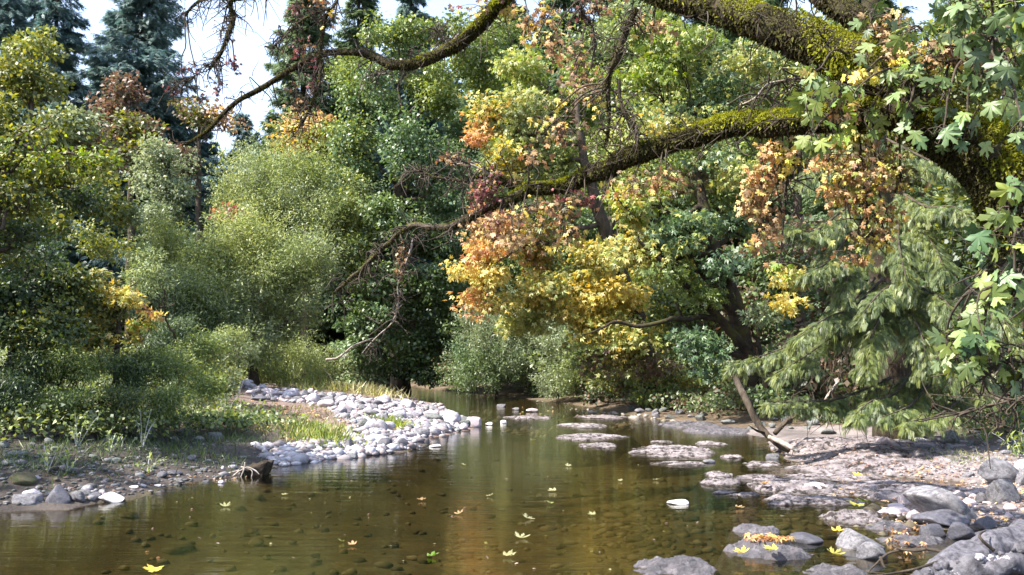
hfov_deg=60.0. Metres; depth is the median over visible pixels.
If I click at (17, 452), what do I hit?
river stone
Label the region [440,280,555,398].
willow bush
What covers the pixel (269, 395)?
river stone
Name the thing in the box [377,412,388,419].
river stone
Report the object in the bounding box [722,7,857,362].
forest tree
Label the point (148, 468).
weed
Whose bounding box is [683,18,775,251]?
conifer tree
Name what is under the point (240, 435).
grass
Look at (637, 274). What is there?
forest tree
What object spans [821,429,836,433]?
river stone
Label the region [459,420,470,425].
river stone
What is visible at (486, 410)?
water
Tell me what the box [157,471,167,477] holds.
river stone
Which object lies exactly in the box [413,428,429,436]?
river stone
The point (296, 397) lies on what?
river stone
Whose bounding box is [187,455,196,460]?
river stone
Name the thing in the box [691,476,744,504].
rock ledge
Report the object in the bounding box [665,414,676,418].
river stone
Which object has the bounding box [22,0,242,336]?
conifer tree
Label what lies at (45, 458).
weed
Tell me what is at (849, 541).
boulder
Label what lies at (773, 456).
river stone
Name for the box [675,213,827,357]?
forest tree
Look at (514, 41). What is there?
conifer tree
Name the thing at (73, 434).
weed
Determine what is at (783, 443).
dead branch
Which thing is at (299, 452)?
gravel
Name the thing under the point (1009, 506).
river stone
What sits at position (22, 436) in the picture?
river stone
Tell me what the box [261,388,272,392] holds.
river stone
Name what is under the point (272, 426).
grass
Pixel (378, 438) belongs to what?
boulder
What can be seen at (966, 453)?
grass
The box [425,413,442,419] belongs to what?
river stone
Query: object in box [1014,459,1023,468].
river stone
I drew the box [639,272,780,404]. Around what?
forest tree
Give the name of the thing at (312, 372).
willow bush
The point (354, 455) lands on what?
river stone
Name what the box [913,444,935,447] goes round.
river stone
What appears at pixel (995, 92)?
forest tree
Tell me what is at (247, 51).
sky
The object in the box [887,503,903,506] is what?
river stone
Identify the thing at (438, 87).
maple tree
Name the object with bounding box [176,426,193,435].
boulder
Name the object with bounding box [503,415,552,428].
rock ledge
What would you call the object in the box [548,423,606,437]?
rock ledge
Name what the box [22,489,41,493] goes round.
river stone
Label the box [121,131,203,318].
broadleaf tree
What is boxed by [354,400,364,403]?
river stone
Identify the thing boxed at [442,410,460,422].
river stone
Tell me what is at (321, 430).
grass tuft
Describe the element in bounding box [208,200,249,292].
tree
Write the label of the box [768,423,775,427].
river stone
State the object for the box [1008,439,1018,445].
river stone
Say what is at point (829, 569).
rock ledge
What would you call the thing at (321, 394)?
river stone
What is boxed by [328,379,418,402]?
grass
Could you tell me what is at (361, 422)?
river stone
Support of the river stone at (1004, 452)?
on the ground at (59, 547)
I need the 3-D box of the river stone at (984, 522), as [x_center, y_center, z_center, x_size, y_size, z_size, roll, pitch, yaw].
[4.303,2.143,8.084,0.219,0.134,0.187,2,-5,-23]
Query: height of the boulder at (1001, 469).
0.372 m
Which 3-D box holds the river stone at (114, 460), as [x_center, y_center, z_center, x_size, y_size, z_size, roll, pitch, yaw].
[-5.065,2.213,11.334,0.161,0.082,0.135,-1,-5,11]
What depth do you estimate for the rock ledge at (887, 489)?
10.25 m
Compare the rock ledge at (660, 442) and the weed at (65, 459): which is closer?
the weed at (65, 459)
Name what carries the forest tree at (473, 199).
on the ground at (59, 547)
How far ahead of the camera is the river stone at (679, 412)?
22.87 m
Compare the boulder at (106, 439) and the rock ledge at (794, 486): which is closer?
the rock ledge at (794, 486)
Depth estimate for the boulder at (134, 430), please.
13.78 m
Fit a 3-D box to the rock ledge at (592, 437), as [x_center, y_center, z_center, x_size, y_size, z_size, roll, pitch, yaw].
[1.565,3.102,17.266,2.167,0.476,2.100,0,-5,0]
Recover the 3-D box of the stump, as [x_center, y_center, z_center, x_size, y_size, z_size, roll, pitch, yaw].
[-3.474,2.476,11.779,0.548,0.362,0.417,0,-5,0]
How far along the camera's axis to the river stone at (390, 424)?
17.41 m
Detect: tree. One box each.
[0,0,67,314]
[0,24,144,350]
[0,114,131,277]
[2,0,77,339]
[2,0,109,329]
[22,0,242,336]
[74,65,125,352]
[76,70,170,349]
[108,195,217,359]
[115,194,286,330]
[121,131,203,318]
[147,190,362,385]
[156,0,1023,468]
[159,95,250,330]
[175,109,223,341]
[200,128,372,382]
[206,112,257,330]
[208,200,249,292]
[215,0,386,380]
[218,150,392,376]
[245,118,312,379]
[258,107,358,381]
[311,5,534,391]
[318,0,392,372]
[360,0,452,332]
[415,10,520,353]
[431,133,559,338]
[438,44,684,405]
[457,0,566,340]
[477,178,600,391]
[488,314,574,393]
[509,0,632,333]
[522,323,624,397]
[539,0,687,379]
[541,77,707,389]
[542,195,727,368]
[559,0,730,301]
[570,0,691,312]
[576,11,813,415]
[639,90,806,355]
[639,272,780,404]
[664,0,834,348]
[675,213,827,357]
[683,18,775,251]
[722,0,1023,440]
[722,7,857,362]
[727,326,861,407]
[743,208,948,408]
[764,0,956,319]
[784,73,999,199]
[829,329,991,407]
[867,180,1016,401]
[887,0,1023,277]
[902,0,1023,300]
[912,307,1023,424]
[928,119,1023,335]
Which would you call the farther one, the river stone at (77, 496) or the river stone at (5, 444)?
the river stone at (5, 444)
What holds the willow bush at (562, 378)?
on the ground at (59, 547)
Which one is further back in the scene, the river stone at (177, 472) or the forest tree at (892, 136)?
the forest tree at (892, 136)
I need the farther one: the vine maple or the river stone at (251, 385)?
the river stone at (251, 385)
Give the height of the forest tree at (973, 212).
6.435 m
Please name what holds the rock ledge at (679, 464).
on the ground at (59, 547)
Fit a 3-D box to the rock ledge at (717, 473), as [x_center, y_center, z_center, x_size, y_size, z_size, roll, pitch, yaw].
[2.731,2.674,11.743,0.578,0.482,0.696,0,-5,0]
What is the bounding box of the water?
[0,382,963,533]
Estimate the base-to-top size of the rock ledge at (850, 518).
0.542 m
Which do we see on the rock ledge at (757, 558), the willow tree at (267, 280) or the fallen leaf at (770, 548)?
the fallen leaf at (770, 548)
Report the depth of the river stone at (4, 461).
10.17 m
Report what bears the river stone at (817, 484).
on the water
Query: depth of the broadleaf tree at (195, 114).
50.40 m
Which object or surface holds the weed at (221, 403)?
on the ground at (59, 547)
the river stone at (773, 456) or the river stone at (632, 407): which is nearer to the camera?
the river stone at (773, 456)
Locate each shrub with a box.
[0,336,229,438]
[116,243,266,393]
[573,345,638,404]
[623,364,710,409]
[685,355,807,414]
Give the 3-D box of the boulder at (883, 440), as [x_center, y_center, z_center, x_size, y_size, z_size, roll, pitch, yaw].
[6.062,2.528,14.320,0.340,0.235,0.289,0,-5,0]
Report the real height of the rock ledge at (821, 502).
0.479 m
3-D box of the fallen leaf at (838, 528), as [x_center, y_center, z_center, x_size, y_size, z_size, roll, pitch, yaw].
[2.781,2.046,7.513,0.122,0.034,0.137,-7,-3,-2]
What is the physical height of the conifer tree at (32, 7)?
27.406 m
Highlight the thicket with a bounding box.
[0,217,144,432]
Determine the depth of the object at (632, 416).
23.18 m
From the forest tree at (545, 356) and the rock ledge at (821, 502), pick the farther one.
the forest tree at (545, 356)
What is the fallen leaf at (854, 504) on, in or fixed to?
on the rock ledge at (850, 518)
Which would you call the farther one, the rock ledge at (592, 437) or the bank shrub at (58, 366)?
the rock ledge at (592, 437)
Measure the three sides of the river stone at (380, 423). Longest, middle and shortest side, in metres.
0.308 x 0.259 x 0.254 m
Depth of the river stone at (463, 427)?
19.02 m
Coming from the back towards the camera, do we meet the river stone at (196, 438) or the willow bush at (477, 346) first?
the willow bush at (477, 346)
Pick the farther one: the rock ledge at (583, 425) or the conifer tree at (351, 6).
the conifer tree at (351, 6)
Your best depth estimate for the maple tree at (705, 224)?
21.18 m
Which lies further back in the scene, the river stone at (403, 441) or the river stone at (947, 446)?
the river stone at (403, 441)
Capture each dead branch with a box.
[326,338,372,360]
[732,373,789,452]
[768,435,799,456]
[773,397,801,434]
[820,380,844,428]
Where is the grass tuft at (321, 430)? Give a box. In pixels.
[264,417,371,448]
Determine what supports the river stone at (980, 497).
on the gravel at (982, 508)
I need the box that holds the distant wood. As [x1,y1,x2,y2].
[3,38,1020,357]
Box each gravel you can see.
[0,430,274,505]
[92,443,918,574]
[248,388,469,468]
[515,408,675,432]
[764,439,1023,526]
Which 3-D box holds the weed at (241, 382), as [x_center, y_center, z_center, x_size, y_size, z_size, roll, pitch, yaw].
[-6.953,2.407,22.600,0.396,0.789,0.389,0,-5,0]
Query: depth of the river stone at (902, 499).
9.43 m
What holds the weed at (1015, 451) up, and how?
on the ground at (59, 547)
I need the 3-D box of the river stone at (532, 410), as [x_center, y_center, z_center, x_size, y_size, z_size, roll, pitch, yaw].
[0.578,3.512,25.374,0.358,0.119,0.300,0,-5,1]
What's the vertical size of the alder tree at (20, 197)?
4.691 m
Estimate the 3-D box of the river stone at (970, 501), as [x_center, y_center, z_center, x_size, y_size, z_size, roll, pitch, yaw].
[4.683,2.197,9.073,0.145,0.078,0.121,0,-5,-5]
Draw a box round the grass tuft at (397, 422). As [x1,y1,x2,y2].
[362,410,421,429]
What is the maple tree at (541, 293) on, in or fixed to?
on the ground at (59, 547)
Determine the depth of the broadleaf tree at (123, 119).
45.58 m
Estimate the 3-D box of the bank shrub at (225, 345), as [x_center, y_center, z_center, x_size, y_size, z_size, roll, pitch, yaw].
[-7.288,1.062,20.722,2.608,3.310,8.804,1,-5,-11]
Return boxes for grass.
[0,378,397,491]
[222,413,311,435]
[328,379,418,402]
[921,445,1004,467]
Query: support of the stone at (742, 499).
on the water
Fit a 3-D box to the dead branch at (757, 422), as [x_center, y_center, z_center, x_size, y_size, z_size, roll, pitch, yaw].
[4.072,1.952,14.576,0.691,1.429,1.091,0,-5,0]
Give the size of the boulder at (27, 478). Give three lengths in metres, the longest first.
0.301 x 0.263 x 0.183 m
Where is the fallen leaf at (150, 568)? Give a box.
[142,564,162,571]
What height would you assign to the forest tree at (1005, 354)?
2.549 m
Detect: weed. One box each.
[36,441,63,472]
[55,449,85,470]
[64,410,103,446]
[105,430,122,456]
[132,407,158,447]
[133,452,166,472]
[215,393,238,411]
[234,368,247,396]
[958,419,993,444]
[992,427,1023,456]
[1002,404,1023,438]
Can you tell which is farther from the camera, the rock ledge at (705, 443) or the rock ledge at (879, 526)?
the rock ledge at (705, 443)
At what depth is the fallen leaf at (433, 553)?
6.92 m
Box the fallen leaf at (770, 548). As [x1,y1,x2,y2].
[763,543,778,550]
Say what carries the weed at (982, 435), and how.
on the ground at (59, 547)
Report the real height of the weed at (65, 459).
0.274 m
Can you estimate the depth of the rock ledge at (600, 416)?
22.91 m
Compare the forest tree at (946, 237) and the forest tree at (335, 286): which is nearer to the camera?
the forest tree at (946, 237)
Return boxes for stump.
[229,460,273,480]
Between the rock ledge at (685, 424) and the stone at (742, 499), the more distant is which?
the rock ledge at (685, 424)
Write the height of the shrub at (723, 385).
1.637 m
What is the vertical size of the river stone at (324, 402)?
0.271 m
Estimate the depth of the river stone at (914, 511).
8.53 m
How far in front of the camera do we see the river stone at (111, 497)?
9.53 m
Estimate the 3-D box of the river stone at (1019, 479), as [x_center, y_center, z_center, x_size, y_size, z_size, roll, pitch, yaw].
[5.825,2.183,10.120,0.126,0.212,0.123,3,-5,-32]
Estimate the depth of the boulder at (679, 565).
6.45 m
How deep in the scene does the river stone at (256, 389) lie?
25.01 m
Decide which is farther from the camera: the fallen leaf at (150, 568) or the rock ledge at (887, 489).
the rock ledge at (887, 489)
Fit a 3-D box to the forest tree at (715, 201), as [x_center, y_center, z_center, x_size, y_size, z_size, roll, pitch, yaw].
[7.162,-1.750,30.350,5.988,11.001,5.661,0,-5,0]
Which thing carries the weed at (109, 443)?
on the ground at (59, 547)
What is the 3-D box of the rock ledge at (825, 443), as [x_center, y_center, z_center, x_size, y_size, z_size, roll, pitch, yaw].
[5.838,2.893,14.918,5.058,0.784,3.767,0,-5,0]
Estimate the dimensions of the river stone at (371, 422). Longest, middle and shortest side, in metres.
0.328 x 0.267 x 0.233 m
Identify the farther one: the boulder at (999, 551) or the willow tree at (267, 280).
the willow tree at (267, 280)
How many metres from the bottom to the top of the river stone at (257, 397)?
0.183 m
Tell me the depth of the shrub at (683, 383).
25.07 m
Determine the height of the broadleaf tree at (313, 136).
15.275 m
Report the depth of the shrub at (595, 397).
27.08 m
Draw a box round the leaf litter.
[40,400,1023,569]
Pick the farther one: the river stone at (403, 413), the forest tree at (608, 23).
the forest tree at (608, 23)
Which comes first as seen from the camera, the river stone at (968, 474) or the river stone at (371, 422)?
the river stone at (968, 474)
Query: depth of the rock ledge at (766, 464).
12.72 m
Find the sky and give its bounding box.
[0,0,1022,336]
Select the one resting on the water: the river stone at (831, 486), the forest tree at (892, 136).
the river stone at (831, 486)
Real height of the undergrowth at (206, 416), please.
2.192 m
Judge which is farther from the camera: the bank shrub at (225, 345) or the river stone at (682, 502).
the bank shrub at (225, 345)
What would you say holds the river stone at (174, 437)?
on the ground at (59, 547)
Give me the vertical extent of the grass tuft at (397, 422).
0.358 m
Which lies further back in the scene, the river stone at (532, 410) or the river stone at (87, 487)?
the river stone at (532, 410)
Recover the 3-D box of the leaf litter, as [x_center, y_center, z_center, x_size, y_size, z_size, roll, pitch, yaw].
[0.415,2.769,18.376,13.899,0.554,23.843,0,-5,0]
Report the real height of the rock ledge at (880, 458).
0.735 m
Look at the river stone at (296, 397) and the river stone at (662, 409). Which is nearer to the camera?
the river stone at (296, 397)
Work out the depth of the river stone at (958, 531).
7.60 m
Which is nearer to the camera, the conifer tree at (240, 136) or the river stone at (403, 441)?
the river stone at (403, 441)
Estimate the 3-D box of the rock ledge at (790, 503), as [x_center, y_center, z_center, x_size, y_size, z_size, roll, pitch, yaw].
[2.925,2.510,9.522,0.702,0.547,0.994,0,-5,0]
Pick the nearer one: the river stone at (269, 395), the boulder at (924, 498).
the boulder at (924, 498)
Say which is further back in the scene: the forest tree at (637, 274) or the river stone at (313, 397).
the forest tree at (637, 274)
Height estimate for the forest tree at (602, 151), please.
12.315 m
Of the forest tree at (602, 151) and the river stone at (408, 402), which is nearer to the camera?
the river stone at (408, 402)
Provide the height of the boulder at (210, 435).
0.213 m
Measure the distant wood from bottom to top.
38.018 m
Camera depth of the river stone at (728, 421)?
20.07 m
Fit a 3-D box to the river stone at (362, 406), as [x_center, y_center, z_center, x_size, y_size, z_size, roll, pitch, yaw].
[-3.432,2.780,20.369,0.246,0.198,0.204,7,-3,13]
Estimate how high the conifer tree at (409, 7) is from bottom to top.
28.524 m
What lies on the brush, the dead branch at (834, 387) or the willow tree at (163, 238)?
the dead branch at (834, 387)
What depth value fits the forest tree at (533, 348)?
36.61 m
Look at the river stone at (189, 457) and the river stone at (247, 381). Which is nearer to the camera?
the river stone at (189, 457)
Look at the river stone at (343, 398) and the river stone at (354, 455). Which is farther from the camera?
the river stone at (343, 398)
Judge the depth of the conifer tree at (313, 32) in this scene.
55.48 m
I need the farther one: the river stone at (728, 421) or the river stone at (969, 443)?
the river stone at (728, 421)
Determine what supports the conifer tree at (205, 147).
on the ground at (59, 547)
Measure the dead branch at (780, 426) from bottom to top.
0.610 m
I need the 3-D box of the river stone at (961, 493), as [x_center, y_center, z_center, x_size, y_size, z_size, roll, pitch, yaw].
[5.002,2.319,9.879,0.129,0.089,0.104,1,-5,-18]
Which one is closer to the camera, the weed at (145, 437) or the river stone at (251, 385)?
the weed at (145, 437)
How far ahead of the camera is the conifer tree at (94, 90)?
66.69 m
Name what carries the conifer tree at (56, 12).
on the ground at (59, 547)
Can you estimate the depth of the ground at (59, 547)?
10.05 m
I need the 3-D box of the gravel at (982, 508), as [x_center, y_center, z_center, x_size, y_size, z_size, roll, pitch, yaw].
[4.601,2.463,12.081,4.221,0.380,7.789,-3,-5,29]
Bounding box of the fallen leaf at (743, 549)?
[733,545,748,552]
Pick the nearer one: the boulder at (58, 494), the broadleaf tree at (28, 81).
the boulder at (58, 494)
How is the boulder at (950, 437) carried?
on the rock ledge at (825, 443)
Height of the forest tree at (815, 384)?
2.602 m
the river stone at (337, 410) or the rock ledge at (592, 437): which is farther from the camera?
the river stone at (337, 410)
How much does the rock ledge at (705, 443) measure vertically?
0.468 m
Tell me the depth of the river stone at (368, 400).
22.81 m
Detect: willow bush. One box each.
[229,329,357,389]
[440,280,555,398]
[517,323,591,402]
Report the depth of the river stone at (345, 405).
20.16 m
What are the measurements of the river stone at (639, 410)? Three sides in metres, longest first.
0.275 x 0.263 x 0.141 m
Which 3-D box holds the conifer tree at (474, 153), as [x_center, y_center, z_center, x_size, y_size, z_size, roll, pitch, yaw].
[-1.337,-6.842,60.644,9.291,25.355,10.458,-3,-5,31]
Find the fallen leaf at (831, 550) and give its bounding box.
[827,547,844,554]
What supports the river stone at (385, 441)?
on the ground at (59, 547)
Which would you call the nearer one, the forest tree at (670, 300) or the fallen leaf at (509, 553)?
the fallen leaf at (509, 553)
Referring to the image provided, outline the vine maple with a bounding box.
[73,266,168,431]
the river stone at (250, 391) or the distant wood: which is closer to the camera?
the river stone at (250, 391)
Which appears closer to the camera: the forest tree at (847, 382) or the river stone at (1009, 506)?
the river stone at (1009, 506)
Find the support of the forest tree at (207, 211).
on the ground at (59, 547)
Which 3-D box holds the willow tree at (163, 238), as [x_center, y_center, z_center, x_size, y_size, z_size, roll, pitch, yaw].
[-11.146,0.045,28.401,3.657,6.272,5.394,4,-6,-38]
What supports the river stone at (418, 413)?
on the ground at (59, 547)
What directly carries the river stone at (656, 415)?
on the ground at (59, 547)
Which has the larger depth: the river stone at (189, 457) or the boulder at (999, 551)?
the river stone at (189, 457)
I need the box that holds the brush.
[784,327,1023,447]
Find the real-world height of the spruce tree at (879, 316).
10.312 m
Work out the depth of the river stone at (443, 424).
18.12 m
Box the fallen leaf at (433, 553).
[427,551,437,555]
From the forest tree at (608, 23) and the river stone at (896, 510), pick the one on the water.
the river stone at (896, 510)
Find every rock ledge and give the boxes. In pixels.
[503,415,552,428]
[540,433,637,459]
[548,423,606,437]
[570,442,621,466]
[574,415,625,418]
[613,444,719,468]
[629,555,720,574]
[636,461,708,478]
[651,440,672,444]
[658,420,717,427]
[682,425,749,433]
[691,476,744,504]
[695,440,727,449]
[701,471,733,480]
[703,490,762,509]
[714,537,822,574]
[718,454,744,463]
[727,523,781,543]
[732,473,887,486]
[740,461,784,472]
[743,477,855,498]
[749,434,967,454]
[757,493,807,512]
[772,447,1008,479]
[800,563,867,574]
[802,495,866,510]
[816,509,890,528]
[837,479,985,504]
[863,520,911,533]
[875,533,947,553]
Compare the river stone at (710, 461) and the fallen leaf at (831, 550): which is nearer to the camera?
the fallen leaf at (831, 550)
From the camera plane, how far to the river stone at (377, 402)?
22.09 m
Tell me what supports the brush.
on the ground at (59, 547)
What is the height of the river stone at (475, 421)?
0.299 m
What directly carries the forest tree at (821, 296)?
on the ground at (59, 547)
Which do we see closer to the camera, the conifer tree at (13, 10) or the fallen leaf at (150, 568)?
the fallen leaf at (150, 568)
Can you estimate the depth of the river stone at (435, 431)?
17.56 m
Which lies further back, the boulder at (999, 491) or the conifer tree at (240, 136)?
the conifer tree at (240, 136)
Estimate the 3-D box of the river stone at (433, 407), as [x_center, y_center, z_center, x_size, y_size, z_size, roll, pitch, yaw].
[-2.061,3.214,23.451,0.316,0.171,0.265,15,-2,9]
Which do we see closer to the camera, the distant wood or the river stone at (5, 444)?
the river stone at (5, 444)
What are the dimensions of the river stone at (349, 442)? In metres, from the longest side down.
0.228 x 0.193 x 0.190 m
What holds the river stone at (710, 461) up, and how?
on the water
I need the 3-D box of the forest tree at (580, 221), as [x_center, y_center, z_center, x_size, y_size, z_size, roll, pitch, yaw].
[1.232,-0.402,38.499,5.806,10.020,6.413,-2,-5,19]
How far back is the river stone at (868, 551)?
6.85 m
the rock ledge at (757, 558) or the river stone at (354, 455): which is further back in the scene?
the river stone at (354, 455)
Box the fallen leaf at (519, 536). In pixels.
[514,531,529,537]
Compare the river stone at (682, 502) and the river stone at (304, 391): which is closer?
the river stone at (682, 502)
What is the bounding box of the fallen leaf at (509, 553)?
[503,549,515,555]
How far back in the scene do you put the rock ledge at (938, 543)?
7.40 m
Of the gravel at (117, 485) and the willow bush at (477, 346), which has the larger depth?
the willow bush at (477, 346)
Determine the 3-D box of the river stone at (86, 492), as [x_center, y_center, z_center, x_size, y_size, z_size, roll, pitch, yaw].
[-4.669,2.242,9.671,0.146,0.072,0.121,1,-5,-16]
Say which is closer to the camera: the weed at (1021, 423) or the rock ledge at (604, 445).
the weed at (1021, 423)
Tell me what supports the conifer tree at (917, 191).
on the ground at (59, 547)
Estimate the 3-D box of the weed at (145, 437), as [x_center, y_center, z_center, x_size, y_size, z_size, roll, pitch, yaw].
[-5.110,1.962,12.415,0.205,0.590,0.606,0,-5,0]
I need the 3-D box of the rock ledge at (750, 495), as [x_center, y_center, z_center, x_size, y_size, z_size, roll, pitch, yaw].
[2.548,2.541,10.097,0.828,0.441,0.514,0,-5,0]
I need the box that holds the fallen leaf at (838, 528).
[831,525,843,530]
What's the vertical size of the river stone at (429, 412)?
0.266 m
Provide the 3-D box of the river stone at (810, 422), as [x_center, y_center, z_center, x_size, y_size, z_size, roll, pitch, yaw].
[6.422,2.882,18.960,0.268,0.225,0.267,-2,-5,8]
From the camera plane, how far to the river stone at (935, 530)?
7.72 m
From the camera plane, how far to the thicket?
13.51 m
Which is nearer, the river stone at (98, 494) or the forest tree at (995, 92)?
the river stone at (98, 494)
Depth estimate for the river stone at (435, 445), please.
15.41 m
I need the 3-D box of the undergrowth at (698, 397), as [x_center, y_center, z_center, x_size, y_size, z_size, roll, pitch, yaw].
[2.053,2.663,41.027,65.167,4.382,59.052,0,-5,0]
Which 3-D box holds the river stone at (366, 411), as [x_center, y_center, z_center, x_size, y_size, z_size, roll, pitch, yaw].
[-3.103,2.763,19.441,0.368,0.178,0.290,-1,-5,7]
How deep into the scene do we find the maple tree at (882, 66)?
7.15 m
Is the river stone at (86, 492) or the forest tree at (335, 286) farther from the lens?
the forest tree at (335, 286)
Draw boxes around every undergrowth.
[0,339,307,441]
[214,311,1023,435]
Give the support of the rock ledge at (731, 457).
on the ground at (59, 547)
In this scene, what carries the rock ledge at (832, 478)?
on the ground at (59, 547)
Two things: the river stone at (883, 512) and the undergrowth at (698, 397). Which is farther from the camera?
the undergrowth at (698, 397)
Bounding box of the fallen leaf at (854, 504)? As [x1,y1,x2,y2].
[849,501,863,505]
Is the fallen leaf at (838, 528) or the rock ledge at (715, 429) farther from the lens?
the rock ledge at (715, 429)
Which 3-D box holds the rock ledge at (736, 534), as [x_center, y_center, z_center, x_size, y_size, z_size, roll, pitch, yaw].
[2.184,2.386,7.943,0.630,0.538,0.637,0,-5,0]
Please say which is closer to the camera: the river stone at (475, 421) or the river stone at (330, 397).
the river stone at (475, 421)
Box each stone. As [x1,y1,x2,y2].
[0,441,9,447]
[1,450,28,457]
[1,459,14,465]
[11,493,43,504]
[18,434,29,439]
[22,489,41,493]
[43,438,52,444]
[69,491,85,502]
[81,485,93,489]
[82,490,90,494]
[88,492,101,498]
[99,492,124,504]
[112,457,120,462]
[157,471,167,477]
[167,470,182,474]
[169,436,178,441]
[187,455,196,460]
[193,436,203,441]
[241,379,253,384]
[245,383,256,388]
[246,390,254,393]
[251,395,266,400]
[252,386,261,392]
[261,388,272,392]
[265,393,273,399]
[282,388,299,396]
[291,396,303,400]
[300,389,308,394]
[305,393,320,402]
[317,392,328,397]
[317,399,334,406]
[322,395,334,401]
[333,407,347,414]
[335,392,346,396]
[337,395,347,400]
[338,401,352,410]
[344,438,354,445]
[347,453,357,459]
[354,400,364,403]
[356,418,367,426]
[358,404,365,409]
[362,398,371,402]
[363,409,378,414]
[365,418,376,427]
[368,404,377,408]
[372,400,383,404]
[373,419,387,429]
[377,394,390,403]
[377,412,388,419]
[377,437,392,444]
[386,421,395,428]
[392,410,406,417]
[398,438,408,444]
[400,399,415,407]
[411,410,423,416]
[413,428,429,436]
[424,410,438,414]
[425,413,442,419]
[429,405,436,409]
[429,444,440,447]
[430,427,440,434]
[436,422,448,428]
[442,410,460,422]
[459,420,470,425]
[459,425,467,429]
[467,417,481,426]
[526,408,537,411]
[628,406,636,409]
[634,408,644,412]
[651,412,659,417]
[659,407,666,411]
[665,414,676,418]
[667,499,688,505]
[675,409,684,414]
[695,414,705,420]
[703,459,714,463]
[720,419,735,423]
[735,495,748,500]
[765,453,778,458]
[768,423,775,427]
[804,482,826,488]
[806,418,818,425]
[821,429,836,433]
[827,484,837,488]
[855,541,887,562]
[877,509,887,514]
[881,506,909,514]
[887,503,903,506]
[898,494,910,505]
[907,510,920,513]
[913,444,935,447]
[919,523,945,538]
[942,443,953,449]
[947,522,974,540]
[955,491,966,497]
[960,472,974,477]
[963,498,976,505]
[965,441,974,445]
[974,516,996,529]
[975,492,986,502]
[998,450,1010,454]
[1003,503,1017,510]
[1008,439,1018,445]
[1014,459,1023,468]
[1015,470,1023,485]
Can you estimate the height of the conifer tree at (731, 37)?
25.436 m
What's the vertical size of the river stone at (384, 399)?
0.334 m
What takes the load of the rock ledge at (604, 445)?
on the ground at (59, 547)
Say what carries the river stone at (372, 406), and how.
on the ground at (59, 547)
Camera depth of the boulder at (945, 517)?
8.12 m
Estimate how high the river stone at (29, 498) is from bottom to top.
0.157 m
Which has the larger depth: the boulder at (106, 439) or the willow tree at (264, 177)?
the willow tree at (264, 177)
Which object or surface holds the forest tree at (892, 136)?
on the ground at (59, 547)
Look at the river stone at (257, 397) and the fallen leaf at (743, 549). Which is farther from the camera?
the river stone at (257, 397)
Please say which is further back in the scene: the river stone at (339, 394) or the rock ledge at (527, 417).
the river stone at (339, 394)
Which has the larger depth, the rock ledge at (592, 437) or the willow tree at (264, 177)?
the willow tree at (264, 177)
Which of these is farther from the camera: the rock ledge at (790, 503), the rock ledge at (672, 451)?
the rock ledge at (672, 451)
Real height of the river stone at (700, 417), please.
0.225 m
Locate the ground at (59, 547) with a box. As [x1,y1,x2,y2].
[0,348,1023,574]
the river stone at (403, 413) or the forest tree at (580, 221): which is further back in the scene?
the forest tree at (580, 221)
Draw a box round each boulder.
[9,472,36,484]
[45,484,70,503]
[99,436,125,443]
[120,423,155,439]
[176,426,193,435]
[207,432,222,440]
[371,435,393,443]
[788,532,823,547]
[835,528,884,557]
[868,519,1023,574]
[876,437,899,445]
[902,485,977,520]
[911,509,969,526]
[940,430,960,443]
[977,458,1018,482]
[985,478,1020,503]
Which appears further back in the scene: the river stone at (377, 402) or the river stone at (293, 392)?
the river stone at (293, 392)
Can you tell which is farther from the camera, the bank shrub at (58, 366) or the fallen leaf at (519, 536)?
the bank shrub at (58, 366)
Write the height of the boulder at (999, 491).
0.337 m

